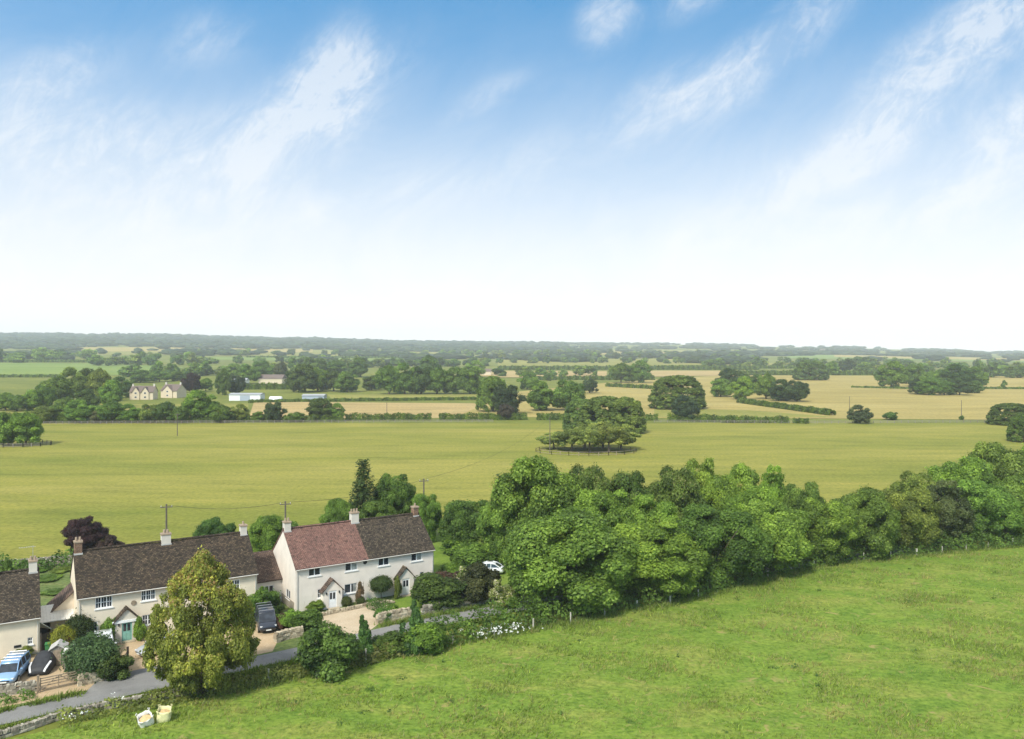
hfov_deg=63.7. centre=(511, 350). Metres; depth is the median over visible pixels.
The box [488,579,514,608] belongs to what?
shrub
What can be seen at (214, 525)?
broadleaf tree
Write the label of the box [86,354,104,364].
tree
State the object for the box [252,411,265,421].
broadleaf tree
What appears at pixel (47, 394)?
broadleaf tree
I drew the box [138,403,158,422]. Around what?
broadleaf tree
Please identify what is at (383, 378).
broadleaf tree
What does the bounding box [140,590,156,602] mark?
window
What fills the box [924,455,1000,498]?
broadleaf tree
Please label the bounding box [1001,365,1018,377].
tree
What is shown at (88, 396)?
broadleaf tree
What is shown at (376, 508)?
broadleaf tree
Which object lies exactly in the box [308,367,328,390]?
broadleaf tree
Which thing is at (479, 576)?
shrub
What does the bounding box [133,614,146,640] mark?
climber
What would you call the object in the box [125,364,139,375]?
tree
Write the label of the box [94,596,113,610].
window
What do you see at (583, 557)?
broadleaf tree
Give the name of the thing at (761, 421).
rail fence
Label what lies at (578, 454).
rail fence
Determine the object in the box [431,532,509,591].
lawn
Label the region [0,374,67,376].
hedge
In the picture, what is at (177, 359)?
tree
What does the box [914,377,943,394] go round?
broadleaf tree
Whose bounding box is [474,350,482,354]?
tree
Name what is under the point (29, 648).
shrub
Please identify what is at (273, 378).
barn
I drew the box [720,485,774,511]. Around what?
broadleaf tree
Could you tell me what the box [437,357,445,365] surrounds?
tree
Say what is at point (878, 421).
rail fence
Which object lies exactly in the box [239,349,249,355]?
tree
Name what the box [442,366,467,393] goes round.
broadleaf tree
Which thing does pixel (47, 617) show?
carport
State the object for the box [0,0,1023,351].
sky
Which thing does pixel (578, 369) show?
tree
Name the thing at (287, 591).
window
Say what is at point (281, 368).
broadleaf tree
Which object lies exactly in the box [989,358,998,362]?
tree
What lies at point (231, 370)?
broadleaf tree
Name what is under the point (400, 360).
tree
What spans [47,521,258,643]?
cottage
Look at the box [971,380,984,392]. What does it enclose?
broadleaf tree
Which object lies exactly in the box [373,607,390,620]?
shrub
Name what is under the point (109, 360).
tree
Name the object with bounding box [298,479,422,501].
power cable
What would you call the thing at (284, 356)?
hedge
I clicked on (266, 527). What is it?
broadleaf tree
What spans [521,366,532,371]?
tree
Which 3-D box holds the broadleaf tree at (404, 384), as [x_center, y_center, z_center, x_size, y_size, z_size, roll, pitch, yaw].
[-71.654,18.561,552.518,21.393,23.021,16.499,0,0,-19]
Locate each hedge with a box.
[0,359,86,361]
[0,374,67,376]
[0,547,261,570]
[0,688,35,704]
[5,412,237,422]
[238,414,343,421]
[244,382,289,389]
[246,355,398,357]
[248,398,316,402]
[324,396,476,401]
[344,412,431,420]
[366,597,397,610]
[425,591,551,648]
[438,412,527,419]
[497,365,759,369]
[536,375,654,379]
[536,412,563,419]
[604,383,654,388]
[645,413,657,420]
[654,364,838,368]
[667,413,737,422]
[719,369,876,374]
[720,415,789,422]
[736,397,835,414]
[792,417,808,423]
[851,385,910,388]
[984,386,1023,388]
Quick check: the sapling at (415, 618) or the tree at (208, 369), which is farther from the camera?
the tree at (208, 369)
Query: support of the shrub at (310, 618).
on the garden
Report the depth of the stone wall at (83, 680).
72.56 m
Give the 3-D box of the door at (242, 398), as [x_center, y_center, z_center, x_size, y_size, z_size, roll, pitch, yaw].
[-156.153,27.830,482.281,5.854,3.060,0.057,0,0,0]
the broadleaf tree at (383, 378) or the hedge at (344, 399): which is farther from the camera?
the broadleaf tree at (383, 378)
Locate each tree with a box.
[0,348,6,359]
[0,392,15,409]
[0,412,25,444]
[2,352,25,357]
[3,394,27,410]
[4,355,26,362]
[7,410,44,445]
[21,389,42,410]
[29,405,53,422]
[31,347,49,356]
[32,385,55,406]
[34,352,52,359]
[37,375,74,401]
[48,403,66,419]
[53,351,66,359]
[54,397,76,407]
[60,366,86,397]
[61,399,97,422]
[74,389,101,405]
[76,368,93,381]
[78,349,95,358]
[83,367,111,395]
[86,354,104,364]
[89,410,103,422]
[94,401,123,422]
[97,379,122,403]
[104,356,118,365]
[110,357,123,364]
[113,376,132,396]
[117,365,131,376]
[118,403,140,422]
[120,356,128,364]
[125,353,142,364]
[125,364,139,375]
[129,370,155,382]
[138,351,145,363]
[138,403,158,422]
[139,545,260,694]
[141,355,153,364]
[147,357,159,364]
[149,361,165,372]
[150,370,171,381]
[151,353,161,358]
[151,400,174,422]
[166,363,178,373]
[169,354,184,364]
[169,405,190,421]
[170,371,186,380]
[180,372,201,390]
[181,367,191,374]
[181,389,219,420]
[182,352,193,363]
[186,352,195,363]
[191,362,204,375]
[192,517,237,535]
[196,356,206,363]
[199,378,213,390]
[201,360,213,374]
[208,358,218,363]
[209,404,233,420]
[212,368,221,373]
[214,368,231,394]
[220,363,240,378]
[229,375,245,392]
[230,403,249,419]
[236,355,242,362]
[238,364,260,380]
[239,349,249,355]
[248,514,282,551]
[252,360,273,373]
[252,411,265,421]
[263,401,288,421]
[272,361,288,378]
[274,356,283,361]
[277,521,297,532]
[283,362,316,392]
[284,412,304,421]
[287,358,295,367]
[296,358,304,363]
[297,357,326,372]
[304,397,331,419]
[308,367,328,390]
[319,497,355,523]
[323,368,343,390]
[324,359,347,371]
[328,403,344,417]
[331,349,338,354]
[334,371,359,391]
[339,359,352,367]
[347,357,367,376]
[348,459,378,517]
[358,500,397,518]
[362,375,376,390]
[366,361,374,367]
[368,574,392,598]
[371,363,400,393]
[372,358,385,366]
[373,472,415,513]
[390,357,395,365]
[390,362,416,393]
[393,358,405,364]
[410,366,432,393]
[410,492,443,540]
[419,354,441,371]
[425,365,448,393]
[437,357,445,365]
[438,498,489,546]
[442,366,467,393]
[445,358,460,365]
[454,367,486,393]
[462,360,485,374]
[467,357,477,364]
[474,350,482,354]
[475,375,506,411]
[475,488,528,564]
[481,358,491,365]
[488,452,588,547]
[490,384,527,412]
[491,368,506,375]
[497,352,506,358]
[497,403,514,418]
[501,503,642,614]
[511,349,521,353]
[515,365,523,374]
[516,372,538,388]
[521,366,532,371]
[527,380,552,410]
[533,368,547,374]
[535,432,563,448]
[542,356,550,362]
[543,373,552,380]
[547,370,557,375]
[550,379,585,408]
[552,428,580,450]
[558,369,568,375]
[561,357,569,362]
[562,398,598,429]
[569,358,578,362]
[569,423,595,447]
[569,462,614,492]
[571,365,586,374]
[572,426,608,452]
[573,487,641,542]
[577,396,630,429]
[582,378,598,392]
[587,366,597,374]
[590,424,630,452]
[591,421,612,446]
[608,362,631,382]
[608,396,647,432]
[610,423,641,449]
[610,470,656,509]
[611,352,620,358]
[613,519,709,598]
[620,358,628,362]
[628,493,680,544]
[629,360,651,382]
[633,352,641,358]
[644,353,654,358]
[646,464,705,519]
[648,375,707,408]
[662,359,670,363]
[669,503,776,589]
[670,394,700,420]
[672,356,679,362]
[686,456,718,501]
[699,473,742,549]
[701,359,713,365]
[710,378,731,396]
[713,358,727,365]
[714,368,744,382]
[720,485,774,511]
[727,461,759,491]
[728,376,755,398]
[739,374,760,392]
[741,361,751,365]
[744,496,813,571]
[751,357,763,365]
[753,372,775,398]
[759,358,767,365]
[759,464,786,510]
[768,378,788,400]
[772,361,786,365]
[778,479,826,512]
[783,357,791,362]
[783,380,810,401]
[787,361,797,365]
[792,360,829,379]
[795,496,860,565]
[826,361,838,373]
[838,485,902,558]
[839,358,856,370]
[846,404,873,423]
[853,362,869,370]
[857,357,866,362]
[860,363,876,370]
[863,357,875,361]
[873,361,909,386]
[881,485,941,549]
[887,470,940,502]
[900,359,911,364]
[905,363,925,381]
[907,378,924,393]
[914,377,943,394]
[919,362,933,372]
[919,369,950,382]
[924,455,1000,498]
[927,363,935,370]
[927,479,976,546]
[934,379,954,394]
[939,359,948,367]
[939,363,976,381]
[947,479,1023,538]
[949,362,965,371]
[950,379,974,394]
[961,366,989,384]
[963,441,1023,481]
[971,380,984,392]
[975,360,984,371]
[983,362,1000,376]
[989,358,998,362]
[990,472,1023,533]
[997,364,1005,375]
[998,361,1009,365]
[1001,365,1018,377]
[1005,414,1023,441]
[1010,361,1023,368]
[1014,365,1023,377]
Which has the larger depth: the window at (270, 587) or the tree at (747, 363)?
the tree at (747, 363)
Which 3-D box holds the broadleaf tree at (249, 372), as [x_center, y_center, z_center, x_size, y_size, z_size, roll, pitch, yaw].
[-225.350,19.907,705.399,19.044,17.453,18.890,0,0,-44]
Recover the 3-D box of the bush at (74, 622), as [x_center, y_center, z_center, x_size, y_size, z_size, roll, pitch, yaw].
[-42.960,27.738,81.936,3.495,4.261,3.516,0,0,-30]
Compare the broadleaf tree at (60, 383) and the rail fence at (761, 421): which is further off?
the broadleaf tree at (60, 383)
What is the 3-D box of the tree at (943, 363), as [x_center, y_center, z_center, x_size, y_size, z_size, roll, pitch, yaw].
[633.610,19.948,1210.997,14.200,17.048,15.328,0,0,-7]
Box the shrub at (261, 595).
[252,586,281,614]
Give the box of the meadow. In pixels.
[10,547,1023,738]
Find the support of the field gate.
on the garden
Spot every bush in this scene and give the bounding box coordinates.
[47,624,77,647]
[51,625,125,685]
[65,607,96,642]
[93,652,134,681]
[341,595,352,605]
[354,597,365,603]
[882,411,897,419]
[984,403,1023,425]
[1000,380,1007,386]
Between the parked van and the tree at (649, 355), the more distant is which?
the tree at (649, 355)
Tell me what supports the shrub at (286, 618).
on the garden
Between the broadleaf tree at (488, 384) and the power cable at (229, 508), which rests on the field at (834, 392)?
the broadleaf tree at (488, 384)
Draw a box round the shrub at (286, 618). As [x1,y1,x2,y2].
[276,607,301,628]
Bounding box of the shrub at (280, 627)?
[276,613,288,629]
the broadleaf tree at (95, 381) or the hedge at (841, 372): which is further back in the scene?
the hedge at (841, 372)
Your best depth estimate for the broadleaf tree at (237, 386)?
549.35 m
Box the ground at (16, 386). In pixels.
[0,344,1023,738]
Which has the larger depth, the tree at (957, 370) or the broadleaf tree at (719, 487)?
the tree at (957, 370)
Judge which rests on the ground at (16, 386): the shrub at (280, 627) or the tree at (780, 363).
the tree at (780, 363)
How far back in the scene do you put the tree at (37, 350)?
1522.41 m
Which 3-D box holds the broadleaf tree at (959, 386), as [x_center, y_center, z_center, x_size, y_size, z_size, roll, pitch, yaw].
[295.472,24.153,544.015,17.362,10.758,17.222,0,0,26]
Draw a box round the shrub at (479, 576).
[460,559,501,602]
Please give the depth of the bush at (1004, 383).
636.74 m
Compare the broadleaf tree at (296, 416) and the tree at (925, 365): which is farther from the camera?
the tree at (925, 365)
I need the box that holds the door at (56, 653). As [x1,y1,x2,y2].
[53,650,60,665]
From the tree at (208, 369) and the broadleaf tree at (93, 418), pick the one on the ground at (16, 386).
the tree at (208, 369)
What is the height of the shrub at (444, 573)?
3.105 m
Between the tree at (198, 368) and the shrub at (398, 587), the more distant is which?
the tree at (198, 368)
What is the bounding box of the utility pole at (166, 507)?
[160,504,172,531]
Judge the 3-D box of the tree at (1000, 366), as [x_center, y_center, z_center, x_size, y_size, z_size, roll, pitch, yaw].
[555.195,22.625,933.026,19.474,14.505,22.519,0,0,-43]
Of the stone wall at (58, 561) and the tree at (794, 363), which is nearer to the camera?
the stone wall at (58, 561)
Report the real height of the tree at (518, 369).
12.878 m
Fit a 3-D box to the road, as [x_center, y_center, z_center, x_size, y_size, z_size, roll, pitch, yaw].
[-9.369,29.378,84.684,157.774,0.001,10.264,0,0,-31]
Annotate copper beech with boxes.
[60,515,109,554]
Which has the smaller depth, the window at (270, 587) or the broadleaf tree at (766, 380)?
the window at (270, 587)
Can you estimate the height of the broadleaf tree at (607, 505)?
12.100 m
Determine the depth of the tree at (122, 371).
831.16 m
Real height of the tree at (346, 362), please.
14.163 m
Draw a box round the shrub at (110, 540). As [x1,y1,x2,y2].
[94,534,124,547]
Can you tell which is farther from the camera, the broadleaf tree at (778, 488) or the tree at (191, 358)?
the tree at (191, 358)
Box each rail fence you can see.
[0,440,51,447]
[43,420,236,423]
[239,419,492,422]
[536,445,634,455]
[667,420,815,423]
[817,420,984,423]
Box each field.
[0,363,183,374]
[0,403,247,414]
[66,347,312,351]
[97,350,438,355]
[206,357,399,360]
[250,402,475,418]
[327,394,476,400]
[463,375,1023,419]
[480,371,606,376]
[498,359,773,365]
[613,350,713,351]
[650,371,719,376]
[654,408,830,417]
[787,355,1023,361]
[834,355,1023,360]
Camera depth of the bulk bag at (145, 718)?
64.40 m
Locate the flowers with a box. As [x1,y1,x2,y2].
[62,622,530,718]
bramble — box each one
[56,697,151,726]
[140,653,367,710]
[364,642,422,664]
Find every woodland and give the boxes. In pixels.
[0,332,576,351]
[0,343,768,364]
[425,342,1023,361]
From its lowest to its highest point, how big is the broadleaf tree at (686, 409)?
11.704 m
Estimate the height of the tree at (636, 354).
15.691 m
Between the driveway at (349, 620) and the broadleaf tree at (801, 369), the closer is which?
the driveway at (349, 620)
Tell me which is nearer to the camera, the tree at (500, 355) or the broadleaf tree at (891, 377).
the broadleaf tree at (891, 377)
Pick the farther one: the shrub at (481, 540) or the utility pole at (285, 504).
the shrub at (481, 540)
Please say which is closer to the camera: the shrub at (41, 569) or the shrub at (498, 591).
the shrub at (498, 591)
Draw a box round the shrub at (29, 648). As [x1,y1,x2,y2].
[15,645,34,653]
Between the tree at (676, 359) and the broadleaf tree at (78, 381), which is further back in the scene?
the tree at (676, 359)
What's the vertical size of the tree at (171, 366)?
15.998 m
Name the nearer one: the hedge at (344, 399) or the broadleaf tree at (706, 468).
the broadleaf tree at (706, 468)
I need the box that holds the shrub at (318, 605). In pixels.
[305,600,325,610]
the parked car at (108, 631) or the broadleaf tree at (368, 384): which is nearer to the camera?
the parked car at (108, 631)
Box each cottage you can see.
[0,546,40,659]
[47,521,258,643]
[129,384,157,399]
[160,382,186,397]
[253,503,434,610]
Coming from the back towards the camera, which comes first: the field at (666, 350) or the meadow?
the field at (666, 350)
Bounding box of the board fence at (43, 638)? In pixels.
[40,629,53,650]
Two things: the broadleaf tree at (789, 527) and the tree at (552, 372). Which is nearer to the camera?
the broadleaf tree at (789, 527)
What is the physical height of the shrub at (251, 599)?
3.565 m
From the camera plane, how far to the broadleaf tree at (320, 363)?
893.23 m
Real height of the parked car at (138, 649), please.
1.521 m
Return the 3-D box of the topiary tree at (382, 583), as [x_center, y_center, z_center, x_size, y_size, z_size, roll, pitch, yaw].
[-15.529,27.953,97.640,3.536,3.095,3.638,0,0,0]
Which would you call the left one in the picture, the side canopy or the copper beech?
the side canopy
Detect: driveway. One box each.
[0,654,92,707]
[85,660,190,693]
[94,628,231,670]
[246,620,280,654]
[322,602,386,633]
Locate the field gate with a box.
[37,669,79,692]
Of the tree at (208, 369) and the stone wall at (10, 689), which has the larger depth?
the tree at (208, 369)
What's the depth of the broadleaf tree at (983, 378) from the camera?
647.52 m
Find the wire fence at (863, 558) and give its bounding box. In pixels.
[214,539,1015,689]
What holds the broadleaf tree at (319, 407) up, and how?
on the ground at (16, 386)
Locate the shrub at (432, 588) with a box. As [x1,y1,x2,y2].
[410,572,466,611]
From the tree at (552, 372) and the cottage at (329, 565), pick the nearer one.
the cottage at (329, 565)
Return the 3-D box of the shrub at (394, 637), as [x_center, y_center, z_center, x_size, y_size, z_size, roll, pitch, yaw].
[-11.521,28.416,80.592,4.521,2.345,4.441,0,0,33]
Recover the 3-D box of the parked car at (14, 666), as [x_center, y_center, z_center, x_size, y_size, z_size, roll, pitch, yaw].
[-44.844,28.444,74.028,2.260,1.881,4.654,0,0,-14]
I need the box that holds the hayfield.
[0,423,1023,559]
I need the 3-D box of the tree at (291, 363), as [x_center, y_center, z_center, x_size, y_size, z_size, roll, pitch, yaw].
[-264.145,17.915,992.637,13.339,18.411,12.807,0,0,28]
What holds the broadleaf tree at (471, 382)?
on the ground at (16, 386)
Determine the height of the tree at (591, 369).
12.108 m
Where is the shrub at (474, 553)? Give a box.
[453,541,498,566]
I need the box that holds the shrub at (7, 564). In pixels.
[0,559,16,571]
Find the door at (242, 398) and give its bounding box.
[240,396,249,400]
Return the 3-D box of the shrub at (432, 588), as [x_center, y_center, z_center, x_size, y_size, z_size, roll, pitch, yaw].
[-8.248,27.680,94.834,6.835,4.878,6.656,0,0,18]
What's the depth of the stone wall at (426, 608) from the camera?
93.11 m
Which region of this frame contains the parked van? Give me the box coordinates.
[254,602,276,632]
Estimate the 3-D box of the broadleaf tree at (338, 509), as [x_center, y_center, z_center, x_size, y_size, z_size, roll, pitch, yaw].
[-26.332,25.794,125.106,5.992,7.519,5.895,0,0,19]
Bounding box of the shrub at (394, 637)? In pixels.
[371,630,411,654]
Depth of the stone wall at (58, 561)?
113.02 m
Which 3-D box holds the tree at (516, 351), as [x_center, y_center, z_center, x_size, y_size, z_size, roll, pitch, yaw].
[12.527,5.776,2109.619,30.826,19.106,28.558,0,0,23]
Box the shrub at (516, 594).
[497,590,522,607]
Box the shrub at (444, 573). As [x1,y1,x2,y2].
[434,570,459,579]
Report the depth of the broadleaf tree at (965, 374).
631.25 m
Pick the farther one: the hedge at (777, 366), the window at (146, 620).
the hedge at (777, 366)
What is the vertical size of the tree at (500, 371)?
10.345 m
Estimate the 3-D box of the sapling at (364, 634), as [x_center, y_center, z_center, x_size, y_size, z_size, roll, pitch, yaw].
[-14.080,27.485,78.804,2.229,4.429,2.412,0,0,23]
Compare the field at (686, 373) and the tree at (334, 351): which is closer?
the field at (686, 373)
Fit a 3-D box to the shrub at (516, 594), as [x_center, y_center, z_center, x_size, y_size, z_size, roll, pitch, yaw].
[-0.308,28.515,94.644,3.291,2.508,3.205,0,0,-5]
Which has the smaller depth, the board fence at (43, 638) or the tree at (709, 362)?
the board fence at (43, 638)
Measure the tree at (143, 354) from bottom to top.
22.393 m
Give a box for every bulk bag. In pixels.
[135,708,153,727]
[156,704,172,722]
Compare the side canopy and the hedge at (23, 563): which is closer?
the side canopy
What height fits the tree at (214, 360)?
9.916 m
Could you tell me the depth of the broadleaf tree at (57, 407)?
337.99 m
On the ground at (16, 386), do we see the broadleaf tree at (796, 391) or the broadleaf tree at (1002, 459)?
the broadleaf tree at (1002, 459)
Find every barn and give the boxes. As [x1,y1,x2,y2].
[228,393,264,400]
[258,374,286,383]
[301,394,326,398]
[482,369,491,374]
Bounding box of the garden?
[1,529,718,707]
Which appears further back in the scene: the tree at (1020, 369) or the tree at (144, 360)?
the tree at (144, 360)
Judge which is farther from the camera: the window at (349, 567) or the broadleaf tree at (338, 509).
the broadleaf tree at (338, 509)
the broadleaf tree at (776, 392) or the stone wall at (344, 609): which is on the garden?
the stone wall at (344, 609)
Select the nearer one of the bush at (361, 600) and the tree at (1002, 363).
the bush at (361, 600)
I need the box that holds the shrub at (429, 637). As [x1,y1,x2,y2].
[401,621,445,655]
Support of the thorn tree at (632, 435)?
on the hayfield
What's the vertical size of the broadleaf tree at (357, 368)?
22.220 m
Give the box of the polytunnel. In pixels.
[269,396,282,399]
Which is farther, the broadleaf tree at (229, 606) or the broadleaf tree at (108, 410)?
the broadleaf tree at (108, 410)
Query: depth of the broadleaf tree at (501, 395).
378.48 m
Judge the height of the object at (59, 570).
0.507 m
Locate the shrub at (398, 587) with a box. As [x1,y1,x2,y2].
[394,574,401,598]
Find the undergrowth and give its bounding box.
[524,524,1023,626]
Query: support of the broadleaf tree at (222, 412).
on the ground at (16, 386)
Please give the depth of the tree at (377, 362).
1177.65 m
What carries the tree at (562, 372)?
on the field at (571, 373)
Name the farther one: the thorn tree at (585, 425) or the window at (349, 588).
the thorn tree at (585, 425)
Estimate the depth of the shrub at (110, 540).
116.46 m
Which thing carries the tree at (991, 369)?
on the field at (834, 392)
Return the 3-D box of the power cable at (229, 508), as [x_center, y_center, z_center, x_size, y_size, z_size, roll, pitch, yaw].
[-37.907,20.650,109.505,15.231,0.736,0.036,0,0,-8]
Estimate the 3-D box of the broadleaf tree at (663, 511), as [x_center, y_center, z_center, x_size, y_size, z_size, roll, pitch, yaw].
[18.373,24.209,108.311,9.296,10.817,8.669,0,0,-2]
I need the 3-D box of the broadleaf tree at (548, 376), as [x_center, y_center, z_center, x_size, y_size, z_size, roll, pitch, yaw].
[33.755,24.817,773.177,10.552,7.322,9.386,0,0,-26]
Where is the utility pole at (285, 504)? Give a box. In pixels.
[280,501,290,517]
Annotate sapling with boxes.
[352,614,373,661]
[399,599,424,656]
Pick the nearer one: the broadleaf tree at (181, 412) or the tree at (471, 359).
the broadleaf tree at (181, 412)
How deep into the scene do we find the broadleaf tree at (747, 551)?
101.47 m
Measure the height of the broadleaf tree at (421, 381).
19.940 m
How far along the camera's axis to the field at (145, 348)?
2462.88 m
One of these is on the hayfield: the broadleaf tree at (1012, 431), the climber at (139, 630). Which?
the broadleaf tree at (1012, 431)
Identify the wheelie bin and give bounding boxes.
[45,642,50,649]
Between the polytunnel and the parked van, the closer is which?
the parked van
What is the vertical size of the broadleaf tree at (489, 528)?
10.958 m
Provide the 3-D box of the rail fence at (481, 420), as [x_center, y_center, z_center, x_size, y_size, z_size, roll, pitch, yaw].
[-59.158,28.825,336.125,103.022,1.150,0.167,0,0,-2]
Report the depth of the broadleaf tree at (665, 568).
95.96 m
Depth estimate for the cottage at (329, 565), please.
97.32 m
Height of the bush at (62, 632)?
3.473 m
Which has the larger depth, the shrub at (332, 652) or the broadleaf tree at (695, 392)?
the broadleaf tree at (695, 392)
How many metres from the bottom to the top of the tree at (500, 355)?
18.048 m
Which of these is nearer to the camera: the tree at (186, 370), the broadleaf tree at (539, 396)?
the broadleaf tree at (539, 396)
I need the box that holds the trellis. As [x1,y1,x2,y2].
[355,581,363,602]
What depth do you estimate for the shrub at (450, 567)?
104.75 m
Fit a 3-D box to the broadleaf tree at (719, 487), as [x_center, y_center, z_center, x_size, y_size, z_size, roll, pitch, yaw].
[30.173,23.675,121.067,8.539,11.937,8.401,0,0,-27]
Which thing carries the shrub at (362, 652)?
on the ground at (16, 386)
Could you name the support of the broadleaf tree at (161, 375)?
on the ground at (16, 386)
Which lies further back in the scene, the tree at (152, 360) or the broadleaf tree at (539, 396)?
the tree at (152, 360)
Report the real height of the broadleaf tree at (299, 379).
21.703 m
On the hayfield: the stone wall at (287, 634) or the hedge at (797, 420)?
the hedge at (797, 420)
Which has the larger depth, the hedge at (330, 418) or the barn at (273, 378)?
the barn at (273, 378)
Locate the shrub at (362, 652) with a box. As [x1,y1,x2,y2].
[350,648,363,664]
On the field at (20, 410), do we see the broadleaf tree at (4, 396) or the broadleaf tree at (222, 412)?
the broadleaf tree at (4, 396)
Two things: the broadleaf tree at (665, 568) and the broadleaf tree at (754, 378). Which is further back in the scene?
the broadleaf tree at (754, 378)
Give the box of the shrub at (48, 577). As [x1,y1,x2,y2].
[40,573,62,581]
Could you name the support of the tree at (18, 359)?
on the ground at (16, 386)
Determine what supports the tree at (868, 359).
on the ground at (16, 386)
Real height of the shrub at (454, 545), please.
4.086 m
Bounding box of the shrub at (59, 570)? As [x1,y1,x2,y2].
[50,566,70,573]
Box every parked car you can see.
[0,650,30,683]
[94,628,116,643]
[135,634,172,655]
[483,561,504,573]
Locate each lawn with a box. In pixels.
[390,596,433,613]
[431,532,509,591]
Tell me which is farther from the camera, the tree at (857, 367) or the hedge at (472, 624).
the tree at (857, 367)
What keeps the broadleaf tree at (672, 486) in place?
on the garden
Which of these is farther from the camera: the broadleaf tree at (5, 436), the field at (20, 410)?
the field at (20, 410)
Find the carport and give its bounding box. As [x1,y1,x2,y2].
[40,604,74,634]
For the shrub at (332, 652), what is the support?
on the meadow
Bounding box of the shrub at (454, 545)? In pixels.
[438,535,478,554]
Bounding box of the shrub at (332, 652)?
[294,620,361,681]
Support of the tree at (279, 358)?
on the ground at (16, 386)
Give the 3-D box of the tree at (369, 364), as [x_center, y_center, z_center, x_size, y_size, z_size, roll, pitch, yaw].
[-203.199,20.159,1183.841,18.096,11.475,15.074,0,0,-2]
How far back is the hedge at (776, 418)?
334.70 m
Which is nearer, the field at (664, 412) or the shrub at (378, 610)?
the shrub at (378, 610)
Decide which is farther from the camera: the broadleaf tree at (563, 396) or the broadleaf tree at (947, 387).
the broadleaf tree at (947, 387)
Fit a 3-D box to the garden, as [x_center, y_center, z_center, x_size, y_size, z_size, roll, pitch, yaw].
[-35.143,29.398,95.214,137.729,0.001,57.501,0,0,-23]
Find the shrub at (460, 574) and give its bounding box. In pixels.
[453,566,466,579]
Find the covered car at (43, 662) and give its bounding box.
[28,650,55,675]
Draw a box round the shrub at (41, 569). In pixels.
[39,566,50,571]
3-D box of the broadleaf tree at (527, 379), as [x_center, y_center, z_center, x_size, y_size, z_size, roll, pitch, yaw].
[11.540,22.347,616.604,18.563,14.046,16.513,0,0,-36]
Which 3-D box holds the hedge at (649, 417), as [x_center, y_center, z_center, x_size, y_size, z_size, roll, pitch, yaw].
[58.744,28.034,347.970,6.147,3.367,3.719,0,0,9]
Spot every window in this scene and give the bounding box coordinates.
[27,637,33,645]
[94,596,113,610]
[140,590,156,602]
[142,614,150,625]
[227,579,239,588]
[262,585,272,591]
[285,588,289,600]
[308,568,321,577]
[344,562,358,572]
[344,583,356,594]
[378,558,389,566]
[410,553,422,562]
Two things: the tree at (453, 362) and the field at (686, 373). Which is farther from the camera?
the tree at (453, 362)
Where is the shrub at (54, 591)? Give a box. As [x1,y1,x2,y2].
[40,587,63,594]
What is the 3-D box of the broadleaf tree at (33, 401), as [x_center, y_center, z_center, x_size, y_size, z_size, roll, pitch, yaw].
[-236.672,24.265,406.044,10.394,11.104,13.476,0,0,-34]
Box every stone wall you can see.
[0,555,71,567]
[0,679,39,695]
[0,688,207,738]
[77,668,116,686]
[273,625,303,642]
[322,600,394,615]
[376,607,411,623]
[420,592,491,614]
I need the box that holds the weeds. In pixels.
[291,568,1002,733]
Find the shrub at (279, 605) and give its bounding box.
[272,599,284,612]
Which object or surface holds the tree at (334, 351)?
on the field at (261, 354)
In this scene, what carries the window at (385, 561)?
in the cottage at (329, 565)
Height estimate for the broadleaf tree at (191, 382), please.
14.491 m
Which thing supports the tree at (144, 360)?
on the field at (33, 368)
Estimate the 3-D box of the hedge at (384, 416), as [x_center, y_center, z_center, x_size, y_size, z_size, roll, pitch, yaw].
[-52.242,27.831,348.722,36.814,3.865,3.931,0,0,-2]
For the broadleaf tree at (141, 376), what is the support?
on the ground at (16, 386)
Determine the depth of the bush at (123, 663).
73.42 m
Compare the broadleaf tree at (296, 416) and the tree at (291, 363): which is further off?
the tree at (291, 363)
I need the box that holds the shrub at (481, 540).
[477,536,485,543]
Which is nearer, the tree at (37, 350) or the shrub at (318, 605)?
the shrub at (318, 605)
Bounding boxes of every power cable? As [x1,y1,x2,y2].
[170,502,283,508]
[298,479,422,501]
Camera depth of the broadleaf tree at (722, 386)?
518.57 m
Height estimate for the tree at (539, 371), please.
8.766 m
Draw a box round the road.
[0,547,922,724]
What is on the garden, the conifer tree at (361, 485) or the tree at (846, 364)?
the conifer tree at (361, 485)
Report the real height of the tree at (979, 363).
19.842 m
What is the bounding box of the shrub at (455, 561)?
[449,554,467,569]
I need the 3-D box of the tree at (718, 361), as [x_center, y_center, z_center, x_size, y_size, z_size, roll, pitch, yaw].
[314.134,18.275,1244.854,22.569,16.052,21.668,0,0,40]
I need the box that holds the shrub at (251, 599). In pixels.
[242,594,256,622]
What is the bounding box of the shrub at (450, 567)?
[438,563,463,574]
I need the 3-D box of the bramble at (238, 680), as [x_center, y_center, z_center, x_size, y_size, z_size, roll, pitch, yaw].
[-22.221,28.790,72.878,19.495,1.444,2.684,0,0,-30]
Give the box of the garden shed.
[48,639,68,665]
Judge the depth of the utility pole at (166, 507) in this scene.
108.40 m
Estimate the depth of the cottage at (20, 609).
79.99 m
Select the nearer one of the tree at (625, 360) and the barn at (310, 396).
the barn at (310, 396)
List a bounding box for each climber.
[100,616,117,638]
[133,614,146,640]
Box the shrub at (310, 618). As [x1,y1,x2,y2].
[289,608,323,632]
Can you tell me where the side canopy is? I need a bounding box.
[40,622,50,628]
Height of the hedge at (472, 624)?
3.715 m

